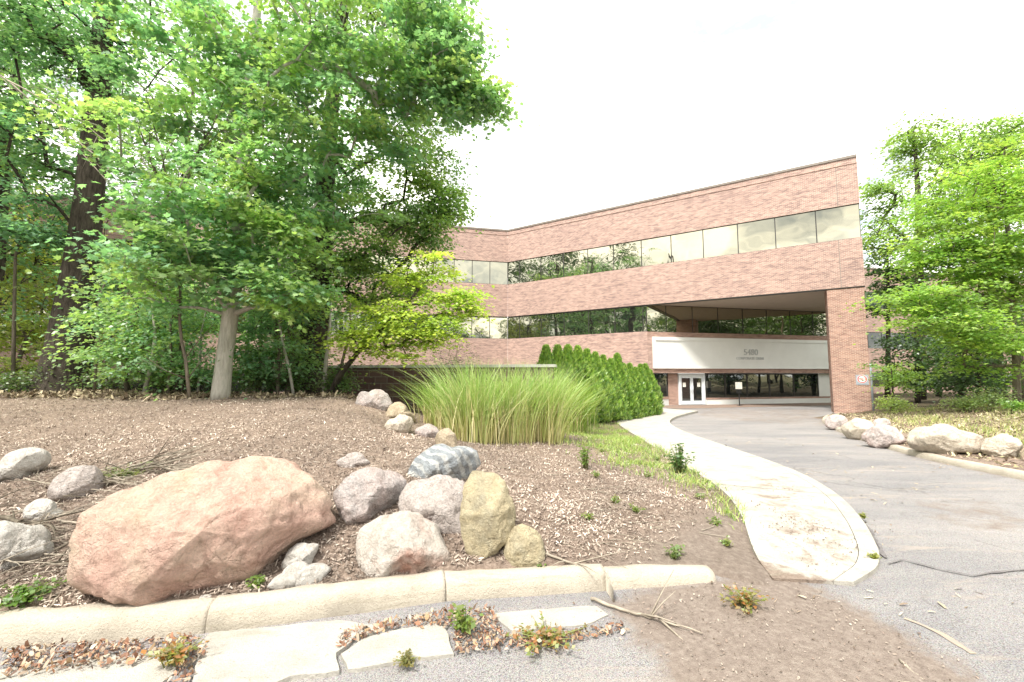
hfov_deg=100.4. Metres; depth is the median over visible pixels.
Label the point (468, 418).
ornamental grass
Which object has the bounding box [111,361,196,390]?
undergrowth shrub
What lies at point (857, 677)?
soil crumbs
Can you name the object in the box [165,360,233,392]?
undergrowth shrub
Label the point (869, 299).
window
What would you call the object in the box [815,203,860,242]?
window
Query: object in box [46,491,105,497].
twig
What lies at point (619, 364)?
arborvitae
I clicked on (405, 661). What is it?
weed
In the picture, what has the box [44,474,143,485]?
twig
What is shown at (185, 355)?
bare sapling
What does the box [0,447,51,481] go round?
stone
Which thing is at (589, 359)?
arborvitae
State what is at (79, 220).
dark tree
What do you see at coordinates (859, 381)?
wall sign
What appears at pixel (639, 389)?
arborvitae
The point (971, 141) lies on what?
background tree
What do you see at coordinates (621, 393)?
arborvitae
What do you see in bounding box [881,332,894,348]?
window
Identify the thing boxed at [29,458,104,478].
twig
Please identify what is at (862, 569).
kerb
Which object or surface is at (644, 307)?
window
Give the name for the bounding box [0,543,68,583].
twig
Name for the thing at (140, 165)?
background tree
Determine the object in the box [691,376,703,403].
door
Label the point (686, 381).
door
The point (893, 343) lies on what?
understory tree
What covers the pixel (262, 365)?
sapling
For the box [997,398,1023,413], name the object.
weed clump
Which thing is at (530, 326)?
window
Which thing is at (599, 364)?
arborvitae
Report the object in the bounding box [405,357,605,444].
ornamental grass
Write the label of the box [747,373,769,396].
window
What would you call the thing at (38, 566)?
twig
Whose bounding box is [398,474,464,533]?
boulder
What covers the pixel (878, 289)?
understory tree
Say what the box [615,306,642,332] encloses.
window
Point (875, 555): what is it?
weed
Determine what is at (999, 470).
kerb
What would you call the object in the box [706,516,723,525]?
weed
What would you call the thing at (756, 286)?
office building
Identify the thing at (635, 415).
arborvitae
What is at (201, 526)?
boulder
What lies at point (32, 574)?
twig
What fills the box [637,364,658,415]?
arborvitae
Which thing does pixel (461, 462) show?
boulder
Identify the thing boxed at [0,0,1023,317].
sky
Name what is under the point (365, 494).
boulder
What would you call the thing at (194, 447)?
twig
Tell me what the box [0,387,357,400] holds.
leaf litter
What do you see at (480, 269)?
window
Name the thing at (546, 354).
arborvitae
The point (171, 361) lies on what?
bare sapling
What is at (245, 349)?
bare sapling
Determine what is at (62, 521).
twig
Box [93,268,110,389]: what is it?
bare sapling
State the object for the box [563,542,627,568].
twig
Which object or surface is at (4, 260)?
background tree
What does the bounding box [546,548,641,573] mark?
twig
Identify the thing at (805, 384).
window
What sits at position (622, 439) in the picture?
lawn weeds
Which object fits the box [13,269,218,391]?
sapling
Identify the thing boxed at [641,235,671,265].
window
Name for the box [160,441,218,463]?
twig
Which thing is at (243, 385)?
undergrowth shrub
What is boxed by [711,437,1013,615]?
dry debris
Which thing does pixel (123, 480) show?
twig
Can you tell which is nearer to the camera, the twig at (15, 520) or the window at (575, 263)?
the twig at (15, 520)
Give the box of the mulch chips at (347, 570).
[0,393,741,606]
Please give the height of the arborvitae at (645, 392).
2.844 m
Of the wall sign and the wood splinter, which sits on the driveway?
the wood splinter
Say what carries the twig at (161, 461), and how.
on the ground at (736, 561)
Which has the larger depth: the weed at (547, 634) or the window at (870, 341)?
the window at (870, 341)
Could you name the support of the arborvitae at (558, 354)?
on the ground at (736, 561)
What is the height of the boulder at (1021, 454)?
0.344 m
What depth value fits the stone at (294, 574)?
3.10 m
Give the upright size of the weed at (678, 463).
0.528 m
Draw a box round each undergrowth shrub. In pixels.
[0,360,78,391]
[39,359,140,391]
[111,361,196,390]
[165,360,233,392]
[193,343,272,390]
[232,355,306,393]
[251,365,313,393]
[257,358,322,392]
[310,362,374,393]
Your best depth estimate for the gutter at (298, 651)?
2.51 m
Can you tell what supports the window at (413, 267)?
in the office building
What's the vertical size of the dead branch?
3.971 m
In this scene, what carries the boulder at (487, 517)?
on the ground at (736, 561)
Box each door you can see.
[680,376,691,404]
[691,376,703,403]
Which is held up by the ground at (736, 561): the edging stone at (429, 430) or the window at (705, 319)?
the edging stone at (429, 430)
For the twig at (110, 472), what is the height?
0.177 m
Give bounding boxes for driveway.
[0,403,1023,681]
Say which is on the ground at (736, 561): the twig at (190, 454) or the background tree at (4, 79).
the background tree at (4, 79)
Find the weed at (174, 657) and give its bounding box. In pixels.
[141,636,209,667]
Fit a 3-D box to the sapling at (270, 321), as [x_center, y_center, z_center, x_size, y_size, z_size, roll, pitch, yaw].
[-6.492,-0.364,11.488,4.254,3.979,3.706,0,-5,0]
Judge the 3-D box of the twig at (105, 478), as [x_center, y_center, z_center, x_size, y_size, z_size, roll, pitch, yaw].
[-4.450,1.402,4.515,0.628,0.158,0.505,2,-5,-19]
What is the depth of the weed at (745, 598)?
2.99 m
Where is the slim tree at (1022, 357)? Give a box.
[1017,306,1023,400]
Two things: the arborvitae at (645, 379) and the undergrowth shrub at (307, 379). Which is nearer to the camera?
the undergrowth shrub at (307, 379)
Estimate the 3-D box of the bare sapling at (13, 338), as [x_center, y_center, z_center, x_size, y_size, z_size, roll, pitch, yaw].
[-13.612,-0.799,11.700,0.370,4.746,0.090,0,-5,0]
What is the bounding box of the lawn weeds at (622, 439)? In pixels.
[554,422,751,528]
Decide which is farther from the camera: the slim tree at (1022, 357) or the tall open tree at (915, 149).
the tall open tree at (915, 149)
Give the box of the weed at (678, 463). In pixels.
[664,443,695,474]
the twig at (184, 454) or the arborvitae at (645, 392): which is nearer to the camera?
the twig at (184, 454)
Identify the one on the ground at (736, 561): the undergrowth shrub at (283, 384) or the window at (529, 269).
the undergrowth shrub at (283, 384)
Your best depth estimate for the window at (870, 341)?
48.85 m
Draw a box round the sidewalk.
[617,409,857,584]
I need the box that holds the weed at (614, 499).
[611,494,619,503]
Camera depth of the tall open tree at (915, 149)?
34.51 m
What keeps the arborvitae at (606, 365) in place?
on the ground at (736, 561)
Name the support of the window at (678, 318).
in the office building
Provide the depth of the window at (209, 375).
30.67 m
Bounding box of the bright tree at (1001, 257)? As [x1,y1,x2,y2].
[843,133,1023,404]
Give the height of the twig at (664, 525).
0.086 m
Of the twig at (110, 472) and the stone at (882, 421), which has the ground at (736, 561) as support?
the stone at (882, 421)
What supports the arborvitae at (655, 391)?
on the ground at (736, 561)
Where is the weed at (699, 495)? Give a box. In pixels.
[694,493,706,498]
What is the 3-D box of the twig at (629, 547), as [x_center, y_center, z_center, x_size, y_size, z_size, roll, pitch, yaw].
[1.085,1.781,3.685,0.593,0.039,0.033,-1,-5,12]
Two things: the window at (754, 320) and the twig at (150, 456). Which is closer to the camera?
the twig at (150, 456)
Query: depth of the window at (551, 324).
33.71 m
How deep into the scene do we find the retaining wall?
12.96 m
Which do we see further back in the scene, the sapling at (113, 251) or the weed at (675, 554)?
the sapling at (113, 251)
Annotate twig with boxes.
[0,498,64,505]
[0,510,84,536]
[0,539,57,565]
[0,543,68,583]
[0,565,66,585]
[4,549,68,566]
[7,503,72,515]
[7,561,68,572]
[14,477,50,483]
[22,503,88,523]
[25,466,71,488]
[27,549,70,573]
[28,503,67,527]
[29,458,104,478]
[32,498,104,525]
[37,470,131,478]
[40,547,69,567]
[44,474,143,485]
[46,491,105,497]
[49,596,58,606]
[54,541,68,549]
[56,519,76,523]
[80,464,139,488]
[98,457,192,471]
[101,447,153,470]
[106,432,200,471]
[106,472,147,484]
[117,453,193,471]
[118,446,184,470]
[125,449,189,468]
[131,438,200,468]
[137,459,203,469]
[139,462,176,473]
[143,452,182,468]
[145,447,217,467]
[148,463,199,467]
[150,432,230,465]
[152,440,222,465]
[153,451,228,467]
[158,440,234,465]
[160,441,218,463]
[160,462,202,469]
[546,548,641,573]
[558,501,626,524]
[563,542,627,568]
[590,570,701,639]
[591,542,671,543]
[593,527,663,544]
[600,538,680,547]
[603,542,670,552]
[642,520,695,530]
[702,503,727,529]
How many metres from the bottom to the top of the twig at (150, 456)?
0.407 m
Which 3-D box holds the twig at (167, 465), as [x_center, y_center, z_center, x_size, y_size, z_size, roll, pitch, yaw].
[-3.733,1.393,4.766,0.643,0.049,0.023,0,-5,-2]
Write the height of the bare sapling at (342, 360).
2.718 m
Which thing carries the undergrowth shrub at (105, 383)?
on the ground at (736, 561)
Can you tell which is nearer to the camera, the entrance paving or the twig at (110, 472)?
the twig at (110, 472)
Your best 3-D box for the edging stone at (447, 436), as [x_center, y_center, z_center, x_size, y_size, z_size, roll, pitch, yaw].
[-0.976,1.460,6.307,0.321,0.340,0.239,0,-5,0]
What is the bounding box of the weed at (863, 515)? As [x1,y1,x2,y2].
[858,512,867,518]
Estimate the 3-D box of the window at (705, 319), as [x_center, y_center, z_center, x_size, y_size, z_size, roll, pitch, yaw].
[13.944,-1.510,30.828,2.098,1.899,0.080,1,-5,-13]
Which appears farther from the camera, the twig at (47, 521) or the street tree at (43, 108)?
the street tree at (43, 108)
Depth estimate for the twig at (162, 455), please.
5.13 m
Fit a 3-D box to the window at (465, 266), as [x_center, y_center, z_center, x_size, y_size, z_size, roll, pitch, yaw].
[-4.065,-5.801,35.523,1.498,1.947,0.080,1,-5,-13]
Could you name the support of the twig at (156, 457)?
on the mulch chips at (347, 570)
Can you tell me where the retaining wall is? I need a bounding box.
[328,364,556,411]
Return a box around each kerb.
[0,598,215,647]
[205,569,445,632]
[444,564,605,600]
[604,564,716,602]
[666,411,879,585]
[822,415,1023,479]
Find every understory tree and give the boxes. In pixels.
[864,244,932,396]
[869,323,955,402]
[888,322,1023,402]
[890,271,975,395]
[901,316,1023,406]
[930,295,1023,404]
[986,271,1023,295]
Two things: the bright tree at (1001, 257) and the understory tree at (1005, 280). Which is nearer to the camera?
the bright tree at (1001, 257)
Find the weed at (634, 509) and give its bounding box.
[630,504,646,511]
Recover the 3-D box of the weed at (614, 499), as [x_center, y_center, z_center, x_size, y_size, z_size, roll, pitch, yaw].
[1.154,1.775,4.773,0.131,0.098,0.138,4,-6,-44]
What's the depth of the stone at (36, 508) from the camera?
3.93 m
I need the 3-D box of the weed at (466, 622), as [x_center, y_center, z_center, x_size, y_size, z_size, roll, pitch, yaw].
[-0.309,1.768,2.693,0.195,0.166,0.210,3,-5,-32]
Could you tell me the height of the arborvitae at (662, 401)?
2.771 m
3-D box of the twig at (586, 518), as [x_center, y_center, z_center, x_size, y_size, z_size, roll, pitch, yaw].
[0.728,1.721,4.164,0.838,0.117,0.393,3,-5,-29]
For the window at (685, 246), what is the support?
in the office building
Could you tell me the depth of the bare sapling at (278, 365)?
10.57 m
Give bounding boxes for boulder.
[0,520,54,570]
[67,456,335,605]
[333,467,406,524]
[356,510,450,577]
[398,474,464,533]
[408,444,480,479]
[459,470,515,558]
[503,524,545,566]
[824,415,847,429]
[840,418,873,439]
[861,424,905,447]
[906,423,983,453]
[980,433,1022,457]
[1020,449,1023,459]
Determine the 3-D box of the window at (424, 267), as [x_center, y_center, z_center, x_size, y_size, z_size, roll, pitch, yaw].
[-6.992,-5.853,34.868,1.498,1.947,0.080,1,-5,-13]
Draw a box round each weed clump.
[870,393,919,412]
[934,393,994,411]
[952,382,1023,409]
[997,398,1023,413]
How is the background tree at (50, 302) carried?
on the ground at (736, 561)
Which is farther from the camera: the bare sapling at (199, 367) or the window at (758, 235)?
the window at (758, 235)
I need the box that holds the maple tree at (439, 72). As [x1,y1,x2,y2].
[0,0,540,399]
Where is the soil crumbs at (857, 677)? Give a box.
[573,558,978,681]
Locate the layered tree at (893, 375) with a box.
[854,360,939,410]
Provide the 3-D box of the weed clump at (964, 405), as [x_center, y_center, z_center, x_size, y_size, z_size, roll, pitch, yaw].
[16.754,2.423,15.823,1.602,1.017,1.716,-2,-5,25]
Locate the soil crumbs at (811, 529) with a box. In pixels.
[725,483,892,570]
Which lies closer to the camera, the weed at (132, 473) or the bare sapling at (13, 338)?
the weed at (132, 473)
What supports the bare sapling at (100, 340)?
on the ground at (736, 561)
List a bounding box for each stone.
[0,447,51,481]
[23,498,62,520]
[47,465,104,501]
[267,561,330,589]
[280,543,318,569]
[336,452,369,467]
[355,389,392,410]
[384,414,413,432]
[386,402,415,421]
[415,423,438,437]
[435,428,456,446]
[873,418,890,425]
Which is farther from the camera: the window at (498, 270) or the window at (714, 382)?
the window at (498, 270)
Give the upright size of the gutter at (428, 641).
0.068 m
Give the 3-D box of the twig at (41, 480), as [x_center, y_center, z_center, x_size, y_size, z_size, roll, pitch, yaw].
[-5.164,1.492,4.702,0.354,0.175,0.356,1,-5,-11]
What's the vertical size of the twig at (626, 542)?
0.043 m
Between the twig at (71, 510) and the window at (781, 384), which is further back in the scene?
the window at (781, 384)
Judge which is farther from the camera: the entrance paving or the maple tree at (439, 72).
the entrance paving
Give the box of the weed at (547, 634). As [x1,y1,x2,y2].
[505,610,587,655]
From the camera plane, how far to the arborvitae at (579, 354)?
15.42 m
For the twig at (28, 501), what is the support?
on the ground at (736, 561)
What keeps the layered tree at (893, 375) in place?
on the ground at (736, 561)
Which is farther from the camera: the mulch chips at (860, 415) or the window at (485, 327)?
the window at (485, 327)
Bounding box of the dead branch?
[0,70,169,211]
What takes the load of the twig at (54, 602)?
on the ground at (736, 561)
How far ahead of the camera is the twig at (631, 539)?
3.82 m
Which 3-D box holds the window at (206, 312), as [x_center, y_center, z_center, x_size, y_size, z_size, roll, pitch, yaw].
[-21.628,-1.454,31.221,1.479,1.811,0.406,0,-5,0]
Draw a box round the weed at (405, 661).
[393,648,420,666]
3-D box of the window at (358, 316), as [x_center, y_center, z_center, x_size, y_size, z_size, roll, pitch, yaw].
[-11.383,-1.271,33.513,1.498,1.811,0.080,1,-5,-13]
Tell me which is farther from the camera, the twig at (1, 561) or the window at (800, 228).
the window at (800, 228)
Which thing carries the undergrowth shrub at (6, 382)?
on the ground at (736, 561)
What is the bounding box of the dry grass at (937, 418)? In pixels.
[868,401,1023,443]
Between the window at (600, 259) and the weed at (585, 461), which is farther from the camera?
the window at (600, 259)
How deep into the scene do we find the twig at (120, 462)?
4.99 m
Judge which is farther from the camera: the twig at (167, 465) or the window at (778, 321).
the window at (778, 321)
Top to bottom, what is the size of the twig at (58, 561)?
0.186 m
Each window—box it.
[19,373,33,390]
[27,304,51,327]
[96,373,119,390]
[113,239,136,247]
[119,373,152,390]
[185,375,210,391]
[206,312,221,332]
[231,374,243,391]
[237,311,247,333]
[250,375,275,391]
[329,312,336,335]
[336,312,356,334]
[357,313,376,335]
[358,254,378,277]
[378,255,397,277]
[398,256,416,275]
[416,315,434,330]
[417,257,435,279]
[436,259,453,281]
[437,317,453,332]
[453,316,471,337]
[454,259,471,282]
[472,260,489,283]
[472,317,489,338]
[490,261,507,284]
[490,317,507,338]
[508,261,518,284]
[508,317,519,338]
[519,257,540,282]
[520,315,540,337]
[541,253,563,279]
[541,313,563,336]
[563,249,587,276]
[564,311,588,335]
[588,245,613,273]
[588,308,614,333]
[613,240,641,269]
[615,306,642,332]
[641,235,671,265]
[643,306,646,331]
[646,305,666,331]
[653,373,667,396]
[666,305,692,332]
[671,230,703,261]
[692,307,717,332]
[703,224,737,257]
[705,373,725,397]
[718,308,742,333]
[725,373,747,397]
[737,217,775,253]
[742,308,766,334]
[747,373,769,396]
[766,309,790,334]
[769,373,793,396]
[775,211,816,247]
[790,310,813,335]
[793,373,818,396]
[812,311,826,335]
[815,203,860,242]
[865,292,878,307]
[868,332,881,348]
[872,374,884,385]
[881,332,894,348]
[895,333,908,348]
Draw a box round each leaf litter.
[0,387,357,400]
[0,602,629,681]
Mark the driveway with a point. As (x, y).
(966, 521)
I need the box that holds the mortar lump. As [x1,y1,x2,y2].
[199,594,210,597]
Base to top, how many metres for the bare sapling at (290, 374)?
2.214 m
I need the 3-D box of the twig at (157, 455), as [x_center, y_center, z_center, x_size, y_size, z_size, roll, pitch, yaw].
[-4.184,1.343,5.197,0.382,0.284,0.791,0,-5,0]
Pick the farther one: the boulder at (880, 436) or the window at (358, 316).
the window at (358, 316)
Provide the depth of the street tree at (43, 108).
26.98 m
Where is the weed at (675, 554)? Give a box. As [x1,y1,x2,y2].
[663,544,684,559]
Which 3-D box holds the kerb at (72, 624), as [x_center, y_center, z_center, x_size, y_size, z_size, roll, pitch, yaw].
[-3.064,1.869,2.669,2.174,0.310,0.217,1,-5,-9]
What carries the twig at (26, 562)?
on the mulch chips at (347, 570)
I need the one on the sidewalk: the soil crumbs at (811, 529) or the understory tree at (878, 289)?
the soil crumbs at (811, 529)
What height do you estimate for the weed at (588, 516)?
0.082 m
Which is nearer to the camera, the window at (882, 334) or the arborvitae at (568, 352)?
the arborvitae at (568, 352)
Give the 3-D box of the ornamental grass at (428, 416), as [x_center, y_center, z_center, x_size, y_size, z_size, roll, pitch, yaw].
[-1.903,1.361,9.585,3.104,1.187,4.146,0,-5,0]
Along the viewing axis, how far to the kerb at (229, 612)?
2.95 m
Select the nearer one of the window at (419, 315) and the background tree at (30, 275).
the background tree at (30, 275)
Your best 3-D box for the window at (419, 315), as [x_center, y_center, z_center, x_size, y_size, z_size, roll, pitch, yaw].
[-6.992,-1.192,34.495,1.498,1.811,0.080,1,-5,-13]
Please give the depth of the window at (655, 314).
29.95 m
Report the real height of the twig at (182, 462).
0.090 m
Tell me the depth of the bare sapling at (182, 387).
10.55 m
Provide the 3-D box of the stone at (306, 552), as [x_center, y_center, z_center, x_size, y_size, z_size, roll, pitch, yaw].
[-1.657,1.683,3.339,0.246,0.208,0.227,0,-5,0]
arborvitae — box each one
[537,344,561,382]
[552,343,576,400]
[563,344,593,420]
[573,345,600,424]
[583,348,608,422]
[592,351,617,422]
[600,354,624,420]
[607,357,628,419]
[613,352,638,419]
[622,363,640,418]
[626,362,647,417]
[633,366,651,416]
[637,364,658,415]
[643,362,661,414]
[649,369,664,413]
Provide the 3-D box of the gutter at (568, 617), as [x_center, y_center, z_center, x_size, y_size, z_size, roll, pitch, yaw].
[0.265,1.905,2.886,0.794,0.064,0.230,1,-5,-8]
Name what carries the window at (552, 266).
in the office building
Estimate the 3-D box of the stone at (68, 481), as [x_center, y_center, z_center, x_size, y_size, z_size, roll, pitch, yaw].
[-4.548,1.481,4.438,0.390,0.372,0.428,0,-5,0]
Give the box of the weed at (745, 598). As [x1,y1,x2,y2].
[717,583,773,614]
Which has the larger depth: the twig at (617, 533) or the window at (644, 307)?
the window at (644, 307)
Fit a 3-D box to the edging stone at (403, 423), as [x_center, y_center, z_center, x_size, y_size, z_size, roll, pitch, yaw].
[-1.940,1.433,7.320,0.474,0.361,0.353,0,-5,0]
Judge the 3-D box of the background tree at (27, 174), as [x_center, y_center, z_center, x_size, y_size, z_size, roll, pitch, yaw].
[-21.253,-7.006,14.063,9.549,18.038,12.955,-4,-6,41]
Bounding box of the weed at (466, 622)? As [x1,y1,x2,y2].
[446,599,483,634]
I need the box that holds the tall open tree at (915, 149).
[859,108,988,399]
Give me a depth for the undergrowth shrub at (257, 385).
10.74 m
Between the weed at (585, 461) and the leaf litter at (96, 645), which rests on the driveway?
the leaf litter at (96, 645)
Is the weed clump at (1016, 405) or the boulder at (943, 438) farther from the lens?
the weed clump at (1016, 405)
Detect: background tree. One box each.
[0,0,154,346]
[0,10,129,273]
[0,47,23,168]
[0,171,67,352]
[0,204,167,391]
[39,47,277,390]
[185,43,401,392]
[884,106,1023,401]
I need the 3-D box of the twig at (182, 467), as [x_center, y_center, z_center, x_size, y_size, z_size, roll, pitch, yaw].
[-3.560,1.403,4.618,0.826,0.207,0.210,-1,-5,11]
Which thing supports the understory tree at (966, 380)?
on the ground at (736, 561)
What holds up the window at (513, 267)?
in the office building
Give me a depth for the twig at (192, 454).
5.15 m
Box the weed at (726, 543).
[718,535,732,546]
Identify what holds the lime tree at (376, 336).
on the ground at (736, 561)
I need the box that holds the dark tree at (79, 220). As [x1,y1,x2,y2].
[0,0,500,394]
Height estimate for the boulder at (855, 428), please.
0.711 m
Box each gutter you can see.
[0,650,176,681]
[192,620,387,681]
[341,621,453,672]
[491,606,607,632]
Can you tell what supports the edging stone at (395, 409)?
on the ground at (736, 561)
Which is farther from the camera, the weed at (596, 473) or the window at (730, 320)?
the window at (730, 320)
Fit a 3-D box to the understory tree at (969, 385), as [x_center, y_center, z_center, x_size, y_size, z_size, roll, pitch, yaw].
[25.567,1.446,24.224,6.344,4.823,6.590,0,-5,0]
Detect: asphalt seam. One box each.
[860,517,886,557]
[888,559,1023,575]
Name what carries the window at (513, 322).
in the office building
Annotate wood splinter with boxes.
[898,658,922,678]
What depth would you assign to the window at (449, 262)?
35.21 m
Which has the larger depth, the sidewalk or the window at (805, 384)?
the window at (805, 384)
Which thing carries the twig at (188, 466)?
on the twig
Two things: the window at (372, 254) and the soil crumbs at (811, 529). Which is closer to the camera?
the soil crumbs at (811, 529)
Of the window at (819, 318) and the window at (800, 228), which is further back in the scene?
the window at (819, 318)
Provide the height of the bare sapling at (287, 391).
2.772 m
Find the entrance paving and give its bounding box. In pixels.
[665,403,830,408]
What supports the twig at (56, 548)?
on the mulch chips at (347, 570)
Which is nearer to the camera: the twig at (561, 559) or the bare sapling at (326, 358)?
the twig at (561, 559)
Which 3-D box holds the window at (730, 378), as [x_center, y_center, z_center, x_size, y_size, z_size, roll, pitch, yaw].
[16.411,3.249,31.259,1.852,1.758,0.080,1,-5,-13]
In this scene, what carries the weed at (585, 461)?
on the ground at (736, 561)
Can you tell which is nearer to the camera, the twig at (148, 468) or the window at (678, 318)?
the twig at (148, 468)
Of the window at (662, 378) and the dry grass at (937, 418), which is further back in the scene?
the window at (662, 378)
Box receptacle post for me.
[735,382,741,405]
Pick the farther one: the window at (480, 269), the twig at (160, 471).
the window at (480, 269)
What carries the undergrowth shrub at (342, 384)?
on the ground at (736, 561)
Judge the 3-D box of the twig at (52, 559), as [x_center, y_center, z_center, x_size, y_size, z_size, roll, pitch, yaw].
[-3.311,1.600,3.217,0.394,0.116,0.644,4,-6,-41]
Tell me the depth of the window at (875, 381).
48.45 m
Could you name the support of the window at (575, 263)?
in the office building
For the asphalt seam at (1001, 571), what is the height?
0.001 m
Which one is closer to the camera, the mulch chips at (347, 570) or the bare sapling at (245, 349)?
the mulch chips at (347, 570)
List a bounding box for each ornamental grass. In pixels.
[359,355,589,446]
[392,380,460,427]
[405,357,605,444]
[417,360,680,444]
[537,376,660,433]
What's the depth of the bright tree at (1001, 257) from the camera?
15.84 m
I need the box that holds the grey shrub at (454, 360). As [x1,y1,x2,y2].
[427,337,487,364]
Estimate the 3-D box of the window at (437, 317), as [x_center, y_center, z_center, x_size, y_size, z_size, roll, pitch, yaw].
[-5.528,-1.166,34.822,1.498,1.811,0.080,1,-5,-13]
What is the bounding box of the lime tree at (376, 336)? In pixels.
[296,249,505,392]
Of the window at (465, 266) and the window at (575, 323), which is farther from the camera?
the window at (465, 266)
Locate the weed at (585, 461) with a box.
[576,438,592,469]
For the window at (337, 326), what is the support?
in the office building
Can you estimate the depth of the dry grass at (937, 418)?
13.83 m
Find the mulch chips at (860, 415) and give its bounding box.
[827,408,1023,467]
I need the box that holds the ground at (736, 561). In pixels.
[0,392,1023,610]
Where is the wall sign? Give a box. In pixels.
[856,375,868,384]
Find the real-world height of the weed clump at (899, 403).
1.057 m
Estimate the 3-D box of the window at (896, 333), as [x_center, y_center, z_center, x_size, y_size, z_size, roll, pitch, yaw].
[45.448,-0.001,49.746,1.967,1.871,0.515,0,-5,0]
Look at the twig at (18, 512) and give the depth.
4.01 m
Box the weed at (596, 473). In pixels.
[591,470,599,477]
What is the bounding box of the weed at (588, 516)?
[581,512,593,519]
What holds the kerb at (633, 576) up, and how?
on the ground at (736, 561)
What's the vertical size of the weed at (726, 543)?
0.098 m
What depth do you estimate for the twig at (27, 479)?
4.55 m
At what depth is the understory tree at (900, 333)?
40.39 m
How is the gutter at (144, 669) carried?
on the driveway
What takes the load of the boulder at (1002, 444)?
on the ground at (736, 561)
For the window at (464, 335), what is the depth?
35.19 m
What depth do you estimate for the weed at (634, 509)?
4.47 m
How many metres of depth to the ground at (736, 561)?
5.47 m
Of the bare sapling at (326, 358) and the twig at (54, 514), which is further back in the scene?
the bare sapling at (326, 358)
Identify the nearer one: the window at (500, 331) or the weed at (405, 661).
the weed at (405, 661)
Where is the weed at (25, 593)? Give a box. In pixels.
[0,574,66,609]
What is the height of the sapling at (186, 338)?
3.544 m
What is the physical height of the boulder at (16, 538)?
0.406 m
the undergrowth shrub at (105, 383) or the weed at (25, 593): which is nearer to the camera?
the weed at (25, 593)
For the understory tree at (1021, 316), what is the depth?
24.84 m
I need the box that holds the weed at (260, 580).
[245,574,264,589]
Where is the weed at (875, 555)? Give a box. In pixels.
[867,550,881,559]
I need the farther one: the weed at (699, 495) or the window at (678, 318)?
the window at (678, 318)
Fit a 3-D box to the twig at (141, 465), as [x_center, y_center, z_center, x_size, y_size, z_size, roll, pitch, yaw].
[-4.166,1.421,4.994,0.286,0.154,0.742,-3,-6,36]
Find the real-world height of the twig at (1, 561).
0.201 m
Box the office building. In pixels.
[0,154,1023,412]
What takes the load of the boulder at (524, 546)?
on the ground at (736, 561)
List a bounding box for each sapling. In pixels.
[0,243,177,388]
[0,275,55,391]
[10,232,21,392]
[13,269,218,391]
[52,264,250,400]
[54,240,218,390]
[76,96,232,397]
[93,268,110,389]
[98,259,103,388]
[142,305,156,392]
[166,297,177,393]
[171,287,336,399]
[177,288,184,392]
[183,258,361,392]
[197,301,208,391]
[245,288,252,391]
[276,305,282,393]
[278,319,294,395]
[285,308,291,392]
[322,303,331,392]
[336,297,351,394]
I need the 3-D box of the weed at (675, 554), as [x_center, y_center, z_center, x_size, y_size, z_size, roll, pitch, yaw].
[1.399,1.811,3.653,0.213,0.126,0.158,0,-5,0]
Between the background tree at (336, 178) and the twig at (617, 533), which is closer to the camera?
the twig at (617, 533)
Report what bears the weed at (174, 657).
on the driveway
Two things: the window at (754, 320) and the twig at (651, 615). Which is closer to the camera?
the twig at (651, 615)
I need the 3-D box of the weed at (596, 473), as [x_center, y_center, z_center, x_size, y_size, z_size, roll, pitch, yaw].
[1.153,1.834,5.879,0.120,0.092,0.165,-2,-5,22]
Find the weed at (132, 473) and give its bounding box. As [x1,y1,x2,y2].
[103,461,152,478]
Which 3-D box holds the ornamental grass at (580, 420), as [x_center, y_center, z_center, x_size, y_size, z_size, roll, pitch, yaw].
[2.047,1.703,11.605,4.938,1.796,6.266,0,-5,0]
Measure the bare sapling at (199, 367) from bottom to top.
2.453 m
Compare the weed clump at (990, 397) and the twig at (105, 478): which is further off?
the weed clump at (990, 397)
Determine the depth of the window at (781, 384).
32.10 m
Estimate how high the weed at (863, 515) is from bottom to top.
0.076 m
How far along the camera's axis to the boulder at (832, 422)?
15.01 m
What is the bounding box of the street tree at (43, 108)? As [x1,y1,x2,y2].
[0,15,118,297]

